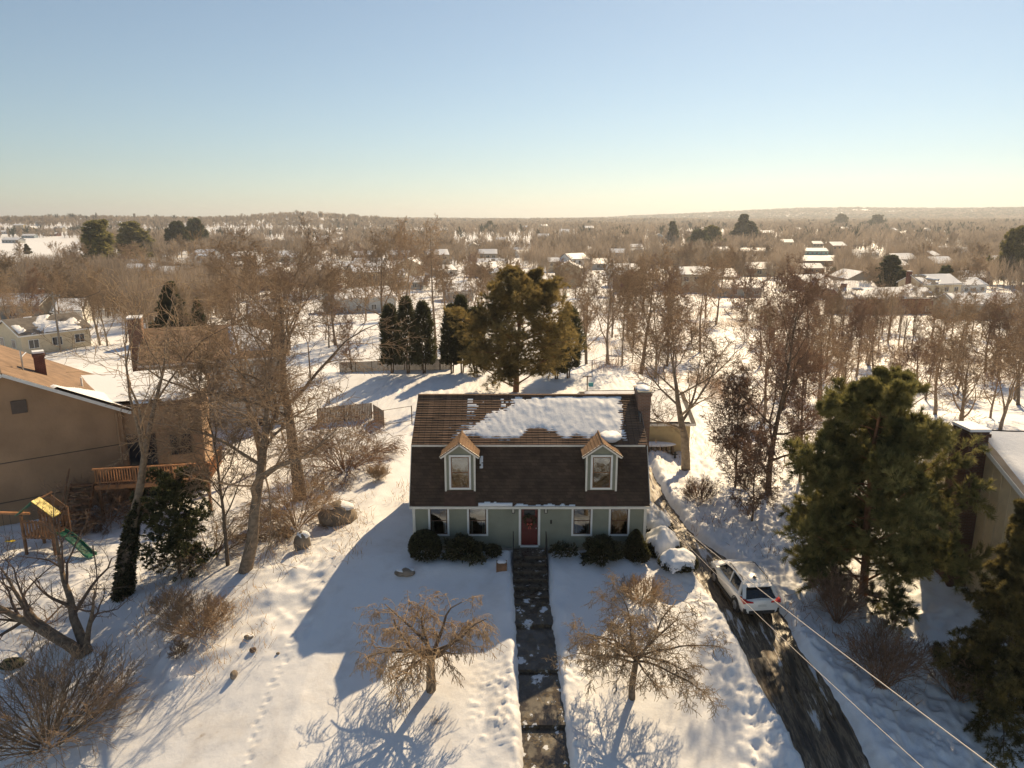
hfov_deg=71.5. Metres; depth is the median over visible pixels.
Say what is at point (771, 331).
bare tree
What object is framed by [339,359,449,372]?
picket fence
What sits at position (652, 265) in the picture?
bare tree
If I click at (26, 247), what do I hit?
evergreen tree
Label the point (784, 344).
bare tree
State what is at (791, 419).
bare tree
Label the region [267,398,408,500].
bare shrub
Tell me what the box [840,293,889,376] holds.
bare tree
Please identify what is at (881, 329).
bare tree
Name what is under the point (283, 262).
bare tree
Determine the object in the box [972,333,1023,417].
bare tree
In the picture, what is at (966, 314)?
bare tree
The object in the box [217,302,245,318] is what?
bare tree
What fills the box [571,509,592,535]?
window
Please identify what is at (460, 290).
house
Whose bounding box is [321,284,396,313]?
house
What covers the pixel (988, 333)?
bare tree
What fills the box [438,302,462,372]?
arborvitae
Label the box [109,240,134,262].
bare tree
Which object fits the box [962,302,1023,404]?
bare tree
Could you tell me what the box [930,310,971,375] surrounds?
bare tree
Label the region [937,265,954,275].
evergreen tree
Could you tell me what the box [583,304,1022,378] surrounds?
stream bank brush
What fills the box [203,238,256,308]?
bare tree
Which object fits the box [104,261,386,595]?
bare tree
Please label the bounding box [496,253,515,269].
bare tree
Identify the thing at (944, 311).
bare tree
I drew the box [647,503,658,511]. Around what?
snowy shrub
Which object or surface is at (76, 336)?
window
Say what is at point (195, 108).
sky
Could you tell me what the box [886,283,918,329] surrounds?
bare tree
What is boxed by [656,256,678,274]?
bare tree
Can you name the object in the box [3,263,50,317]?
bare tree
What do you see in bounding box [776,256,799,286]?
bare tree
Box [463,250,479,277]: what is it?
bare tree
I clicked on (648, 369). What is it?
wire fence
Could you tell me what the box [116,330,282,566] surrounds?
bare tree
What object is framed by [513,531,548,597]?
front steps
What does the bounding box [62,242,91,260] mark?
bare tree
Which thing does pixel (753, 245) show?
bare tree
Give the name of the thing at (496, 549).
evergreen shrub
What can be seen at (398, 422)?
metal gate
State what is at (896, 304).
bare tree
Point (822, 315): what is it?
bare tree
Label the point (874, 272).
bare tree
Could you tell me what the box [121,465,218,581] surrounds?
juniper tree
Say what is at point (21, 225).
house
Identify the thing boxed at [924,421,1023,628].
cream house
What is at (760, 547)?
bank weeds
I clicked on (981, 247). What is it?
bare tree
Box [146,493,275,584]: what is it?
bare shrub
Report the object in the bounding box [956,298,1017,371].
bare tree
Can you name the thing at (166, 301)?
fir tree
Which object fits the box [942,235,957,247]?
bare tree
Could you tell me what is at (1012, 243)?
evergreen tree
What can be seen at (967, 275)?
bare tree
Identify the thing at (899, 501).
pine tree
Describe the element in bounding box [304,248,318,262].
bare tree
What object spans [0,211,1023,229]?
hilltop woods
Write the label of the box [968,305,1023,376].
bare tree
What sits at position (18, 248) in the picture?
bare tree
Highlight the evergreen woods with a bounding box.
[0,207,1020,242]
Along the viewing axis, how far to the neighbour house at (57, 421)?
44.87 m
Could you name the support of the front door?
in the gambrel house at (569, 469)
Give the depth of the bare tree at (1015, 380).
53.82 m
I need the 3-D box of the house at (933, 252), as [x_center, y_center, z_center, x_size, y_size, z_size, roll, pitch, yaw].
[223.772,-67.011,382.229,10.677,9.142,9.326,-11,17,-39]
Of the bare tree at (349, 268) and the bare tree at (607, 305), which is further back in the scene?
the bare tree at (349, 268)
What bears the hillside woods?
on the ground
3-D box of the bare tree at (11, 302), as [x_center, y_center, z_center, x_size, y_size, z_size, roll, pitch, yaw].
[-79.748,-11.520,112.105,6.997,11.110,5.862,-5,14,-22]
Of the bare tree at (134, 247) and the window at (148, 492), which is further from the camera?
the bare tree at (134, 247)
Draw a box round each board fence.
[317,403,371,423]
[373,404,384,425]
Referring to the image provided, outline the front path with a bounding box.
[514,597,569,767]
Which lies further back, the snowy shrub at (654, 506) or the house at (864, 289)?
the house at (864, 289)
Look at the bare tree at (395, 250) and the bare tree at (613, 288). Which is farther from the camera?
the bare tree at (395, 250)
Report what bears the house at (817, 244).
on the ground
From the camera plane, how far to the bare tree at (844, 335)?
82.87 m
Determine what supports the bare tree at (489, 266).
on the ground
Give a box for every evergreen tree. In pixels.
[23,244,31,253]
[75,219,123,261]
[112,220,161,257]
[164,220,195,253]
[186,217,208,239]
[668,221,682,244]
[686,229,709,245]
[704,225,726,245]
[725,214,748,236]
[742,221,761,236]
[833,213,848,222]
[867,214,886,223]
[873,254,907,286]
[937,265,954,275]
[984,225,1023,282]
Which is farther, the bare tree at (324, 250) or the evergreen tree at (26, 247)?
the evergreen tree at (26, 247)
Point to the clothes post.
(589, 384)
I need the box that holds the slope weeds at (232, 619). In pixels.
[0,470,409,691]
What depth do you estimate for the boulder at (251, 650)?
29.90 m
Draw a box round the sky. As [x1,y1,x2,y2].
[0,0,1023,217]
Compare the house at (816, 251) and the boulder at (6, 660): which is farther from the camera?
the house at (816, 251)
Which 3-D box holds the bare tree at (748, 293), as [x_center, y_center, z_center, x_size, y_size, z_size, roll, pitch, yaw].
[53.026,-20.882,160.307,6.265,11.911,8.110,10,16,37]
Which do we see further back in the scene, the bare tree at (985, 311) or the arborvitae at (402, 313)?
the bare tree at (985, 311)
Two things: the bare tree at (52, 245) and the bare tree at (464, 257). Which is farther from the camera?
the bare tree at (52, 245)
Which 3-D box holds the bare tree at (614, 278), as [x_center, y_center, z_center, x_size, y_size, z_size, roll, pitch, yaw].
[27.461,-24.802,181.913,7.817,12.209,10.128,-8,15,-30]
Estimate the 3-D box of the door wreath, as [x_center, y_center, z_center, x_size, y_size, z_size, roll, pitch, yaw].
[0.837,6.732,34.862,0.803,0.829,0.110,0,13,0]
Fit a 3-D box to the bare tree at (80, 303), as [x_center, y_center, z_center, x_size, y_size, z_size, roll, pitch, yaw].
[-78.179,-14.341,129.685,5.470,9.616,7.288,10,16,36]
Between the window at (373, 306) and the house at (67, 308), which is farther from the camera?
the window at (373, 306)
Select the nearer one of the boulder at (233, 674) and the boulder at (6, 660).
the boulder at (233, 674)
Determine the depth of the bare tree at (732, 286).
177.97 m
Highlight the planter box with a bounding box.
[496,559,506,571]
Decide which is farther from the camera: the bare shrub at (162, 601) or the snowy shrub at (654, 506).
the snowy shrub at (654, 506)
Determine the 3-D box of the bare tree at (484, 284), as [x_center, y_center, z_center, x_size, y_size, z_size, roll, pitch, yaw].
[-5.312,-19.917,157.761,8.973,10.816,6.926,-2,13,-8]
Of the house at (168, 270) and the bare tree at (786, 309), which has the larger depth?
the house at (168, 270)
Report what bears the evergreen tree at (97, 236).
on the ground
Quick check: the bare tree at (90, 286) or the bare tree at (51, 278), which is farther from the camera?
the bare tree at (51, 278)
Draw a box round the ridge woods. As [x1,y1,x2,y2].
[212,206,1023,219]
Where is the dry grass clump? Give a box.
[366,463,391,482]
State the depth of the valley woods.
297.08 m
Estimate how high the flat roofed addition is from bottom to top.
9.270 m
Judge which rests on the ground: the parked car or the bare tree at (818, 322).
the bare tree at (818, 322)
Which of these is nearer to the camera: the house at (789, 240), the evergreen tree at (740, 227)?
the house at (789, 240)
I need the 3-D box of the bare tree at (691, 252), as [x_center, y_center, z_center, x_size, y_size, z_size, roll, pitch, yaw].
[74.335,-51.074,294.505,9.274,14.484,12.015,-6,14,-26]
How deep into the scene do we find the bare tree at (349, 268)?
187.80 m
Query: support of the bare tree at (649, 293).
on the ground
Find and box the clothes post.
[583,376,592,390]
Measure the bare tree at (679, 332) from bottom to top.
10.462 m
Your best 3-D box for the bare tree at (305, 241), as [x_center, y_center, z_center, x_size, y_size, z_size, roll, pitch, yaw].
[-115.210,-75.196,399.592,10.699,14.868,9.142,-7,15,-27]
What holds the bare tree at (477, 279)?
on the ground
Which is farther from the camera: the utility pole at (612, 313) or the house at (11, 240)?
the house at (11, 240)
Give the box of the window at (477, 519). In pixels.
[467,509,487,535]
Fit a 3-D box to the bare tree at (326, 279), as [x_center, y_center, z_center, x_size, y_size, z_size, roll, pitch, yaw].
[-16.513,-1.018,41.479,19.600,17.442,17.719,4,13,15]
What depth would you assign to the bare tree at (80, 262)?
248.50 m
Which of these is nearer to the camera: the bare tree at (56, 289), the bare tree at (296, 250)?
the bare tree at (56, 289)
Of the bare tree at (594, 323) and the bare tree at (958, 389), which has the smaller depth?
the bare tree at (958, 389)
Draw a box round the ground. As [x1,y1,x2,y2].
[0,209,1023,767]
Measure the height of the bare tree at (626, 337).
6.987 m
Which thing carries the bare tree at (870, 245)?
on the ground
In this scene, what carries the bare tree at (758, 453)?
on the ground
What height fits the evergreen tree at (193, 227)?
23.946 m
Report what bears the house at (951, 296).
on the ground
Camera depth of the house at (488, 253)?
399.71 m
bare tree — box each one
[0,250,21,282]
[0,270,18,319]
[0,275,40,315]
[0,284,32,318]
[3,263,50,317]
[11,240,26,256]
[12,298,34,316]
[26,215,425,501]
[32,256,78,298]
[34,270,73,313]
[45,241,65,256]
[45,256,112,344]
[56,246,74,259]
[60,280,101,320]
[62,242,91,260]
[65,241,80,256]
[66,230,322,602]
[69,255,86,268]
[71,285,123,345]
[103,289,145,341]
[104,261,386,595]
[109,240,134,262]
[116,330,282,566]
[127,251,161,321]
[128,240,141,257]
[137,255,341,460]
[156,246,178,261]
[168,283,198,326]
[174,233,186,256]
[185,250,206,264]
[196,243,246,315]
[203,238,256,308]
[206,274,262,322]
[211,279,236,313]
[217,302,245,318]
[237,252,261,301]
[246,268,312,349]
[255,287,303,321]
[259,250,279,268]
[273,246,281,265]
[278,253,292,268]
[288,244,300,261]
[290,258,309,292]
[292,248,313,266]
[295,258,358,344]
[298,249,323,272]
[300,239,314,258]
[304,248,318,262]
[306,281,344,339]
[311,295,353,347]
[314,245,331,262]
[331,305,365,372]
[335,267,365,286]
[337,244,361,264]
[340,226,409,320]
[341,236,350,247]
[348,258,382,320]
[353,242,363,255]
[362,245,386,263]
[374,214,449,324]
[382,267,406,288]
[386,263,419,301]
[390,246,404,262]
[412,256,430,289]
[418,246,438,281]
[428,253,446,289]
[429,258,459,306]
[430,263,448,295]
[433,266,484,306]
[436,237,445,245]
[447,238,458,246]
[454,253,476,282]
[457,253,494,309]
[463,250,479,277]
[468,263,493,304]
[471,270,499,305]
[473,257,500,300]
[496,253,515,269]
[497,238,513,250]
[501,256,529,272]
[546,257,575,308]
[552,257,580,295]
[563,263,605,349]
[565,249,648,364]
[567,262,590,291]
[570,278,615,363]
[576,269,591,296]
[579,291,607,358]
[598,287,628,326]
[599,290,616,334]
[600,259,621,294]
[601,264,633,297]
[602,295,805,470]
[605,236,694,374]
[605,259,649,365]
[610,285,653,327]
[618,266,693,378]
[618,301,646,344]
[621,312,643,361]
[622,251,663,300]
[636,290,661,328]
[645,251,662,285]
[645,316,679,365]
[652,259,698,365]
[653,287,707,360]
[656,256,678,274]
[660,269,686,307]
[673,259,724,351]
[673,280,716,341]
[674,246,684,262]
[675,241,695,266]
[677,243,705,265]
[688,254,735,317]
[693,240,714,257]
[697,242,735,324]
[699,361,781,490]
[700,251,834,490]
[703,257,721,291]
[705,249,721,266]
[718,421,791,520]
[724,245,745,269]
[725,271,745,309]
[726,249,765,299]
[729,265,760,314]
[732,293,786,364]
[732,310,805,417]
[737,303,752,341]
[747,244,760,260]
[748,304,794,376]
[750,273,777,323]
[750,304,773,335]
[757,295,788,324]
[757,334,813,407]
[760,336,840,481]
[761,244,775,257]
[762,246,775,259]
[763,288,828,334]
[767,300,830,387]
[770,297,796,337]
[773,268,793,305]
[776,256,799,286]
[780,265,807,302]
[781,275,832,331]
[792,302,857,415]
[795,326,844,395]
[800,302,842,341]
[801,265,837,332]
[801,282,852,348]
[805,314,827,353]
[808,328,847,398]
[810,295,857,372]
[815,262,835,278]
[815,271,861,315]
[821,299,871,375]
[824,337,882,387]
[830,322,855,375]
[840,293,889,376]
[847,301,900,361]
[853,292,905,365]
[857,260,882,286]
[857,284,907,329]
[858,317,905,375]
[860,288,894,363]
[861,241,879,253]
[864,332,964,416]
[866,347,918,375]
[877,303,899,347]
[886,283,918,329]
[888,291,906,331]
[893,319,943,379]
[898,278,931,333]
[899,298,927,345]
[903,323,984,414]
[911,242,937,256]
[914,341,945,399]
[916,291,970,347]
[918,284,949,329]
[919,333,1023,423]
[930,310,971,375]
[932,292,986,383]
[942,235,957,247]
[944,338,995,395]
[949,285,984,331]
[951,261,966,286]
[953,247,970,257]
[954,266,978,290]
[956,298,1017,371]
[962,252,989,277]
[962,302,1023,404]
[963,242,982,255]
[968,239,993,257]
[968,294,1023,374]
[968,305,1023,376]
[969,257,987,281]
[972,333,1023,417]
[977,322,1023,429]
[979,302,992,338]
[979,322,1014,349]
[987,285,1010,310]
[993,328,1023,399]
[1008,283,1023,325]
[1010,275,1023,325]
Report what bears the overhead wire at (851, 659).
attached to the gambrel house at (569, 469)
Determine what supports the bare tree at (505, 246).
on the ground
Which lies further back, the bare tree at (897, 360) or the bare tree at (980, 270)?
the bare tree at (980, 270)
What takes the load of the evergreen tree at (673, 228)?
on the ground
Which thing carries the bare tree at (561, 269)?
on the ground
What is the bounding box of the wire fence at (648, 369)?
[592,354,721,390]
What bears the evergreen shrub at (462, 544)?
on the ground
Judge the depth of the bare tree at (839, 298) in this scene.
102.99 m
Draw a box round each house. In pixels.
[0,288,58,318]
[0,312,92,353]
[0,345,130,525]
[2,237,25,242]
[13,224,25,228]
[21,234,37,237]
[42,232,60,235]
[50,298,92,321]
[126,263,157,272]
[126,315,289,430]
[157,266,182,277]
[189,249,223,263]
[228,251,256,260]
[246,303,275,320]
[268,253,298,261]
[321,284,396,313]
[339,261,362,269]
[345,263,387,286]
[353,251,376,257]
[387,250,409,258]
[388,269,407,279]
[394,276,428,289]
[399,257,424,275]
[409,384,652,550]
[424,249,449,264]
[425,264,457,276]
[441,283,473,301]
[469,261,502,276]
[476,258,508,262]
[477,249,497,257]
[546,257,565,271]
[555,260,582,286]
[560,253,588,271]
[590,258,605,269]
[607,263,639,284]
[608,248,627,260]
[613,269,636,289]
[653,275,677,289]
[677,266,711,291]
[712,268,738,282]
[712,279,762,296]
[735,262,775,276]
[740,248,764,254]
[780,239,794,244]
[786,274,832,287]
[795,263,825,273]
[802,256,833,265]
[804,248,828,254]
[804,277,877,297]
[808,241,823,247]
[824,242,847,254]
[825,283,936,313]
[829,269,876,280]
[852,249,878,255]
[881,253,914,272]
[896,271,963,295]
[916,256,950,267]
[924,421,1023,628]
[927,251,939,256]
[931,292,1022,319]
[957,277,988,292]
[959,270,991,284]
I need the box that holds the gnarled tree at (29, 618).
[0,478,136,658]
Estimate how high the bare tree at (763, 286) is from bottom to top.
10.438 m
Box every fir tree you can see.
[148,281,198,327]
[190,298,206,325]
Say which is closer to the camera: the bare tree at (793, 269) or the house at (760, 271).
the bare tree at (793, 269)
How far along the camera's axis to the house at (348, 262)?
335.56 m
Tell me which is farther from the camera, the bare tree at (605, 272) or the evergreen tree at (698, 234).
the evergreen tree at (698, 234)
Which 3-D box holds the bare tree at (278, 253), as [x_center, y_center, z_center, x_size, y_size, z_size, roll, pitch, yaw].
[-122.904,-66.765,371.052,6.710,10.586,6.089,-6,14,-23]
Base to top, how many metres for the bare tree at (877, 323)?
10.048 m
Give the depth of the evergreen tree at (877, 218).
1220.70 m
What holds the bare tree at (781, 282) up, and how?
on the ground
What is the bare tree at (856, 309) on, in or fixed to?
on the ground
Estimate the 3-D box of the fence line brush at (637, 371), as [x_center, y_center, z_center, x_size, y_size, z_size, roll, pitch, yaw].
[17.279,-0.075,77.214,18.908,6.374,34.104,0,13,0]
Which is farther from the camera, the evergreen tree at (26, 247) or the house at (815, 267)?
the evergreen tree at (26, 247)
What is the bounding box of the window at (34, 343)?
[28,339,39,348]
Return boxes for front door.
[521,509,537,544]
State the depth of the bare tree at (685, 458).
44.62 m
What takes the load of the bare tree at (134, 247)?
on the ground
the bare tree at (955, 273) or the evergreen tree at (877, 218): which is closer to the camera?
the bare tree at (955, 273)
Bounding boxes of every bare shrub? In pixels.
[0,622,156,767]
[42,470,156,538]
[142,586,237,650]
[145,579,192,627]
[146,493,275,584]
[167,638,189,659]
[210,465,361,548]
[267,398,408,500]
[609,573,670,609]
[680,470,723,504]
[800,558,885,625]
[831,605,943,693]
[916,635,1001,702]
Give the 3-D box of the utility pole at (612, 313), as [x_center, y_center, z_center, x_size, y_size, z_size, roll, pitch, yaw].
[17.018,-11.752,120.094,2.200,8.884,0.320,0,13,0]
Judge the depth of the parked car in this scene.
31.25 m
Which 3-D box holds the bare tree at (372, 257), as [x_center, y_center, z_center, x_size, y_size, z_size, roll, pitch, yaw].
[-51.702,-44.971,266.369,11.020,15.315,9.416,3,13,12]
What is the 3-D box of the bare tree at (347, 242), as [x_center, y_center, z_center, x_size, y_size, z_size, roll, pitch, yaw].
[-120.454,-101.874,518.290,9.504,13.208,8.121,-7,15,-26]
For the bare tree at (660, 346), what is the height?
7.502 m
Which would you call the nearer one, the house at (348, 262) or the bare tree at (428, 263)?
the bare tree at (428, 263)
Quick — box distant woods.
[368,207,1023,222]
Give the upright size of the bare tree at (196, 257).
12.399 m
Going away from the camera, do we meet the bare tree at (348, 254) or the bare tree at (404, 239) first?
the bare tree at (404, 239)
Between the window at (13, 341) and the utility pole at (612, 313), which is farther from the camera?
the utility pole at (612, 313)
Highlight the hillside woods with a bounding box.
[0,210,1023,249]
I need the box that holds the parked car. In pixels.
[711,559,780,613]
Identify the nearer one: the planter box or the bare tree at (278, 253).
the planter box
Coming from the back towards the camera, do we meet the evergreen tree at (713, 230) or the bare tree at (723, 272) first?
the evergreen tree at (713, 230)
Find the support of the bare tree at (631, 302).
on the ground
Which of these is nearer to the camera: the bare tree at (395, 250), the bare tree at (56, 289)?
the bare tree at (56, 289)
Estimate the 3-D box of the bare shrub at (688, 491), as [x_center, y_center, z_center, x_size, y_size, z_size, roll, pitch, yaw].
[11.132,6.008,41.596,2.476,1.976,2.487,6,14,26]
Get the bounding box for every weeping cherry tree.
[349,587,505,719]
[541,568,732,719]
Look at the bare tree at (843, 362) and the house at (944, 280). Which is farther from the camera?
the house at (944, 280)
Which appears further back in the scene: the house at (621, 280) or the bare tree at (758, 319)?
the house at (621, 280)
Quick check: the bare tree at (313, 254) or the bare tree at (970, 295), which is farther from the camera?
the bare tree at (313, 254)
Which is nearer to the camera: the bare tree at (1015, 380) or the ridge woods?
the bare tree at (1015, 380)
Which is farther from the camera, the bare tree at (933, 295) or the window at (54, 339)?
the bare tree at (933, 295)
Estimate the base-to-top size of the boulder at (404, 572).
0.433 m
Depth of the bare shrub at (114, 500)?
43.80 m
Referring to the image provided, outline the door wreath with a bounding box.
[522,514,536,529]
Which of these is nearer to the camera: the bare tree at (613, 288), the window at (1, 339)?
the bare tree at (613, 288)
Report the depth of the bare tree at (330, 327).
117.50 m
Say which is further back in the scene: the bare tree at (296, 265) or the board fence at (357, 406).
the bare tree at (296, 265)
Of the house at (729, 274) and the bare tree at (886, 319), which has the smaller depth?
the bare tree at (886, 319)
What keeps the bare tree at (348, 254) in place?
on the ground
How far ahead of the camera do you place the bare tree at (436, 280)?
222.60 m
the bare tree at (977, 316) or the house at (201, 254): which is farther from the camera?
the house at (201, 254)
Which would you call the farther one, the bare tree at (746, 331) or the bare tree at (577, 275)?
the bare tree at (577, 275)
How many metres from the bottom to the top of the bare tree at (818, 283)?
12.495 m
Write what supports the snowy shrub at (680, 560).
on the ground
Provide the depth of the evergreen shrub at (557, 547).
34.43 m
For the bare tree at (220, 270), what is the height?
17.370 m
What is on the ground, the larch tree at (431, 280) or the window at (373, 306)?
the larch tree at (431, 280)
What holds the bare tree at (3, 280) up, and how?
on the ground
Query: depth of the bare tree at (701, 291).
103.59 m
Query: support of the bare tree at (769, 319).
on the ground
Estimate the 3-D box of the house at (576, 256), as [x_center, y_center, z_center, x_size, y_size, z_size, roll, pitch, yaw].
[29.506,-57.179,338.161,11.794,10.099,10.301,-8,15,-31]
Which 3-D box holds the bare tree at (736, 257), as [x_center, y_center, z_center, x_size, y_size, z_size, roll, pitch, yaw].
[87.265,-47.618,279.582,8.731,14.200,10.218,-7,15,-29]
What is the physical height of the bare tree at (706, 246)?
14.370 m
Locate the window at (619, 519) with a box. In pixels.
[608,509,629,535]
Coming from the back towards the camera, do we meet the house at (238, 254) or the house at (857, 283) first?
the house at (238, 254)
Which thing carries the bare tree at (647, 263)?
on the ground
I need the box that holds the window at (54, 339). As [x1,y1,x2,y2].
[52,336,62,345]
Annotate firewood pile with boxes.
[649,441,674,454]
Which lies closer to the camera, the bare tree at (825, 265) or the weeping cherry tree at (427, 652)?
the weeping cherry tree at (427, 652)
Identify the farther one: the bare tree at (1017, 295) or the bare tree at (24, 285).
the bare tree at (24, 285)
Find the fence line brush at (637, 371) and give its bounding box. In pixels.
[587,350,775,416]
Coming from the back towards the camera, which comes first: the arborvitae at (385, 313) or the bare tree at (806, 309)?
the bare tree at (806, 309)
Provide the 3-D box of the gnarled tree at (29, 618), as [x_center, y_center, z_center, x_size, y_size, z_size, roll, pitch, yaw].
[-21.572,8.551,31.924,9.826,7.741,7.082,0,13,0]
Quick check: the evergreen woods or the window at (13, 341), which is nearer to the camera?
the window at (13, 341)
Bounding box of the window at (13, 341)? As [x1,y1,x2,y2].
[11,339,16,348]
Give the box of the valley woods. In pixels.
[0,232,1023,347]
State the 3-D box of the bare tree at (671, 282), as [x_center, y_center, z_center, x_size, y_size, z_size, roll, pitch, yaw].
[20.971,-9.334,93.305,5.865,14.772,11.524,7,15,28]
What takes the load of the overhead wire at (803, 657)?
attached to the gambrel house at (569, 469)
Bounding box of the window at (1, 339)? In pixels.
[0,337,4,345]
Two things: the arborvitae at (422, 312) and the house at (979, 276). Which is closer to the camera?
the arborvitae at (422, 312)
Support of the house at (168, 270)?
on the ground
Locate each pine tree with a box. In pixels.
[442,264,589,391]
[772,364,998,635]
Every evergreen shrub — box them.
[407,529,442,562]
[438,532,491,566]
[484,543,502,558]
[545,540,578,557]
[579,533,626,566]
[622,529,651,564]
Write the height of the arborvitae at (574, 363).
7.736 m
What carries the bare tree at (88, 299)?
on the ground
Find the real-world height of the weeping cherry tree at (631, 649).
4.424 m
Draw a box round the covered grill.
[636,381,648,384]
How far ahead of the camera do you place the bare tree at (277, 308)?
110.27 m
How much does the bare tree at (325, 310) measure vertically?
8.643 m
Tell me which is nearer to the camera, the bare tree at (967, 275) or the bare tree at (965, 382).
the bare tree at (965, 382)
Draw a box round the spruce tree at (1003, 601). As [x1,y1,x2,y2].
[926,498,1023,767]
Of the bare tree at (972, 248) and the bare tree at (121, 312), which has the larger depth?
the bare tree at (972, 248)
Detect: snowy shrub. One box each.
[646,510,674,532]
[646,525,681,559]
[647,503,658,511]
[656,547,699,573]
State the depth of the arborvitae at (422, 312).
75.89 m
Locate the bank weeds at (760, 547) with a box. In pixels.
[649,431,925,711]
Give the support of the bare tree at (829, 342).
on the ground
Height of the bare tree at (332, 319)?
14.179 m
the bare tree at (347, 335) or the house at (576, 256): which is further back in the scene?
the house at (576, 256)
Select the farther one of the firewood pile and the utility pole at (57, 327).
the utility pole at (57, 327)
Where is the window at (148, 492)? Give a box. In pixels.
[144,487,157,495]
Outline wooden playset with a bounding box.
[0,491,96,557]
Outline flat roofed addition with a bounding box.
[81,370,212,495]
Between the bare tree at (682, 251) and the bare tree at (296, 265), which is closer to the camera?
the bare tree at (296, 265)
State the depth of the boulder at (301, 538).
36.48 m
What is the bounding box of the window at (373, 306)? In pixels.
[371,304,376,309]
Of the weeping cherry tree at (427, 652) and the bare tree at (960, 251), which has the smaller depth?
the weeping cherry tree at (427, 652)
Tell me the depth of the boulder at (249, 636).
30.57 m
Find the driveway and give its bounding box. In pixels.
[649,467,870,767]
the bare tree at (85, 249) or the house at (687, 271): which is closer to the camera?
the house at (687, 271)
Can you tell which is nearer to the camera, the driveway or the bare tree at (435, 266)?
the driveway
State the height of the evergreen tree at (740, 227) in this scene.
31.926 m
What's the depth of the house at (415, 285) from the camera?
245.97 m
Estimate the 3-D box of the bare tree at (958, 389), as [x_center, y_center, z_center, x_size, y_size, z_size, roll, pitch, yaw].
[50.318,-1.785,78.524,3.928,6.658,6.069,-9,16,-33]
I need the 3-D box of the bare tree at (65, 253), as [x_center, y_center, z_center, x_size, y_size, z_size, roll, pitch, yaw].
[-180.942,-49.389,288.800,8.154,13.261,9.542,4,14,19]
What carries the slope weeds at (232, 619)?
on the ground
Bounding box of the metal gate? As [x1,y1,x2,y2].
[383,406,412,427]
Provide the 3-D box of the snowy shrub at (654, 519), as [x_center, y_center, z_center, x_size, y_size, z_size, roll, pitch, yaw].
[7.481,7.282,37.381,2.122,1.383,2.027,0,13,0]
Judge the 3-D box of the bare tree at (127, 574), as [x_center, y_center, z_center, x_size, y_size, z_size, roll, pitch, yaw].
[-16.440,1.257,36.781,10.869,17.841,14.796,-9,16,-33]
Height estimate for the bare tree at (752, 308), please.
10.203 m
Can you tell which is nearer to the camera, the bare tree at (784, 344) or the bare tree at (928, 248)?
the bare tree at (784, 344)
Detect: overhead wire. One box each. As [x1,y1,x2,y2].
[650,500,994,767]
[651,506,922,767]
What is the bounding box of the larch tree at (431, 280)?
[400,223,457,357]
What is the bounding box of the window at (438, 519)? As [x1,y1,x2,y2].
[428,509,449,535]
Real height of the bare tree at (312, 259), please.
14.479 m
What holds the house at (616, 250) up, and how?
on the ground
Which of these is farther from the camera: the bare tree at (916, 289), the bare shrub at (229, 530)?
the bare tree at (916, 289)
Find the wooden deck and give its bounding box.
[57,448,222,536]
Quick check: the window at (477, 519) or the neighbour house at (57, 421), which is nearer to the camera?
the window at (477, 519)
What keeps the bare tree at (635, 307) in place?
on the ground
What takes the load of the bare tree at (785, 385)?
on the ground
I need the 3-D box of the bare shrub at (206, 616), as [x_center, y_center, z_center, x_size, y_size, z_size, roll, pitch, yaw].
[-14.107,10.082,31.502,3.493,2.254,3.839,0,13,0]
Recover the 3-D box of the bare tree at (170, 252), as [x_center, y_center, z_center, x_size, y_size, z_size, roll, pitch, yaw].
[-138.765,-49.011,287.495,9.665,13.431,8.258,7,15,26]
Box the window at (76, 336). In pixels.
[74,333,84,342]
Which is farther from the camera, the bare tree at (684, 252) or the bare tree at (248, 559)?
the bare tree at (684, 252)
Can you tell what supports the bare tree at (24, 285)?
on the ground
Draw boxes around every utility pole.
[45,292,61,350]
[607,290,618,337]
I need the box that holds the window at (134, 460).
[126,433,158,464]
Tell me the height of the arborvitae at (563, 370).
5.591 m
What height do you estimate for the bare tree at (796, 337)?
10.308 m
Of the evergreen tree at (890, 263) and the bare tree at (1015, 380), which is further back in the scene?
the evergreen tree at (890, 263)
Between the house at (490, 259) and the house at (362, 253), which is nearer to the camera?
the house at (490, 259)
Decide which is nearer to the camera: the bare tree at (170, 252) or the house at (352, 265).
the house at (352, 265)
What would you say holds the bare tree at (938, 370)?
on the ground
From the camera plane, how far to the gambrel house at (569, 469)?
35.07 m
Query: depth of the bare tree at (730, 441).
42.50 m
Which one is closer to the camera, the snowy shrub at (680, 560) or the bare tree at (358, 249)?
the snowy shrub at (680, 560)
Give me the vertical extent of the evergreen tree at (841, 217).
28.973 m
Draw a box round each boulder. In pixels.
[0,657,24,670]
[230,670,237,679]
[244,634,253,639]
[249,647,255,652]
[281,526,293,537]
[293,531,310,550]
[318,500,356,526]
[394,567,414,576]
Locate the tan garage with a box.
[577,390,695,451]
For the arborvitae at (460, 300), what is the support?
on the ground
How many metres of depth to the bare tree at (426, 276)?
241.98 m
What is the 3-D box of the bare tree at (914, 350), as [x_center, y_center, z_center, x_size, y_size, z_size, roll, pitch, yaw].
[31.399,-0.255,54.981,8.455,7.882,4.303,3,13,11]
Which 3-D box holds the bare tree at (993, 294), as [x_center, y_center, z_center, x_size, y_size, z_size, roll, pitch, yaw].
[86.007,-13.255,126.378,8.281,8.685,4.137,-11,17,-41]
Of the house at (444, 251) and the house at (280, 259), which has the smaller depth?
the house at (444, 251)
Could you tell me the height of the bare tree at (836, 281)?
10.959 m
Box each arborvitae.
[377,303,403,372]
[391,294,415,373]
[408,299,439,373]
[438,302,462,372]
[448,293,475,372]
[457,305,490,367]
[542,333,572,378]
[557,305,586,377]
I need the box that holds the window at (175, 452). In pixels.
[170,434,192,454]
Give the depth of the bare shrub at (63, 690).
27.51 m

